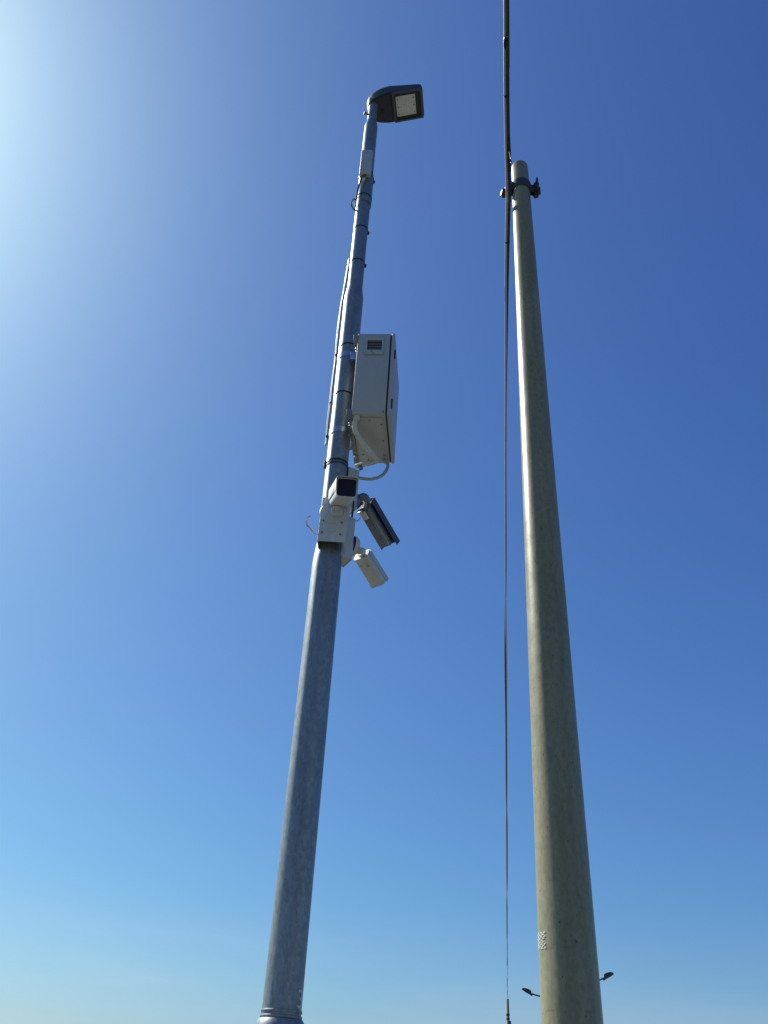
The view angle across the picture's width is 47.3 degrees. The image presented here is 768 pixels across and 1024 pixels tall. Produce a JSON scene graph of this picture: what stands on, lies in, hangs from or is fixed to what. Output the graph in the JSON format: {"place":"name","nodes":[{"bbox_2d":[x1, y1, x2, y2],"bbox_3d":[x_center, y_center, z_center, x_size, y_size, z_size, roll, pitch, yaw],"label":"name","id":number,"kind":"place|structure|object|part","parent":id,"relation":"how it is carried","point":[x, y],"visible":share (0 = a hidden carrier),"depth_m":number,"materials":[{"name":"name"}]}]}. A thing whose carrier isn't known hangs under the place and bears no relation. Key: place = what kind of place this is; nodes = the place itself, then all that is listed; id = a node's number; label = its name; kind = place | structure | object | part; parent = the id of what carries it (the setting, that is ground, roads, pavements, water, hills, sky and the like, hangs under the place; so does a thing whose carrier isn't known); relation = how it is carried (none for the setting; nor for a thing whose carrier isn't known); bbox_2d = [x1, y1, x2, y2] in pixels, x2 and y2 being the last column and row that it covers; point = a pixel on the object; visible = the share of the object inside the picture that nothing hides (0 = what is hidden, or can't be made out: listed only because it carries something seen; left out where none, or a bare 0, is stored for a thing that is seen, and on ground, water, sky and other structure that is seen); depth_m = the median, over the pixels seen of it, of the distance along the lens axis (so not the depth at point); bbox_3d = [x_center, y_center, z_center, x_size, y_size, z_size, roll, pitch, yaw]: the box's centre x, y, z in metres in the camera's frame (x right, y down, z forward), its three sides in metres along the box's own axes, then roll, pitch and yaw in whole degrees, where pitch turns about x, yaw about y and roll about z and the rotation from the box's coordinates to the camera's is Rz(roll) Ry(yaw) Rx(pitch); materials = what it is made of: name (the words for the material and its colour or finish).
{"place":"outdoors","nodes":[
{"label":"outdoors","id":0,"kind":"place"},
{"bbox_2d":[0,0,767,1023],"label":"sky","id":1,"kind":"structure","parent":0,"point":[179,179],"materials":[{"name":"blue"}]},
{"label":"ground","id":2,"kind":"structure","parent":0,"visible":0},
{"bbox_2d":[255,84,423,1023],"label":"street lamp","id":3,"kind":"object","parent":2,"relation":"on","point":[284,978],"visible":0.91,"depth_m":4.68,"materials":[{"name":"metal"}]},
{"bbox_2d":[306,476,357,551],"bbox_3d":[-0.307,-0.067,5.111,0.260,0.381,0.534,7,-35,-6],"label":"security camera","id":4,"kind":"object","parent":3,"relation":"attached to","point":[334,515],"visible":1,"depth_m":5.16,"materials":[{"name":"white paint"}]},
{"bbox_2d":[337,479,355,496],"bbox_3d":[-0.211,-0.135,4.913,0.112,0.098,0.051,8,-35,-6],"label":"lens","id":5,"kind":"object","parent":4,"relation":"in","point":[345,487],"depth_m":4.91,"materials":[{"name":"black glass"}]},
{"bbox_2d":[325,258,349,445],"bbox_3d":[-0.325,-1.194,6.242,0.044,1.831,0.043,3,-34,0],"label":"riser cable","id":6,"kind":"object","parent":3,"relation":"attached to","point":[335,361],"visible":1,"depth_m":6.17,"materials":[{"name":"white plastic"}]},
{"bbox_2d":[350,150,372,210],"bbox_3d":[-0.180,-2.726,7.187,0.155,0.708,0.088,-11,-37,20],"label":"panel antenna","id":7,"kind":"object","parent":3,"relation":"attached to","point":[366,163],"visible":1,"depth_m":7.21,"materials":[{"name":"plastic"}]},
{"bbox_2d":[329,333,398,480],"bbox_3d":[-0.131,-0.647,5.873,0.447,1.024,0.670,3,-34,0],"label":"equipment cabinet","id":8,"kind":"object","parent":3,"relation":"attached to","point":[370,430],"visible":0.92,"depth_m":5.73,"materials":[{"name":"white plastic"}]},
{"bbox_3d":[0.067,-0.761,5.944,0.036,0.711,0.644,1,-34,4],"label":"door","id":9,"kind":"part","parent":8,"relation":"part of","materials":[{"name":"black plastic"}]},
{"bbox_2d":[341,516,388,587],"bbox_3d":[-0.124,0.265,5.480,0.173,0.299,0.501,-18,-40,29],"label":"security camera","id":10,"kind":"object","parent":3,"relation":"attached to","point":[370,568],"visible":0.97,"depth_m":5.47,"materials":[{"name":"white paint"}]},
{"bbox_2d":[347,465,399,549],"bbox_3d":[-0.100,0.005,5.729,0.184,0.452,0.610,-14,-38,24],"label":"security camera","id":11,"kind":"object","parent":3,"relation":"attached to","point":[373,516],"visible":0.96,"depth_m":5.75,"materials":[{"name":"grey metal"}]},
{"bbox_2d":[506,999,510,1023],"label":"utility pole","id":12,"kind":"object","parent":2,"relation":"on","point":[507,1012],"visible":0.97,"depth_m":49.27,"materials":[{"name":"metal"}]},
{"bbox_2d":[503,0,511,998],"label":"overhead cable","id":13,"kind":"object","parent":12,"relation":"attached to","point":[506,62],"visible":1,"depth_m":5.46,"materials":[{"name":"black plastic"}]},
{"bbox_2d":[522,988,539,996],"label":"street lamp","id":14,"kind":"object","parent":2,"relation":"on","point":[526,990],"visible":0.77,"depth_m":53.14,"materials":[{"name":"metal"}]},
{"bbox_2d":[500,160,603,1023],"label":"utility pole","id":15,"kind":"object","parent":2,"relation":"on","point":[570,989],"visible":0.98,"depth_m":3.34,"materials":[{"name":"grey concrete"}]},
{"bbox_2d":[600,972,613,980],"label":"street lamp","id":16,"kind":"object","parent":2,"relation":"on","point":[607,975],"visible":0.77,"depth_m":45.95,"materials":[{"name":"metal"}]}
]}

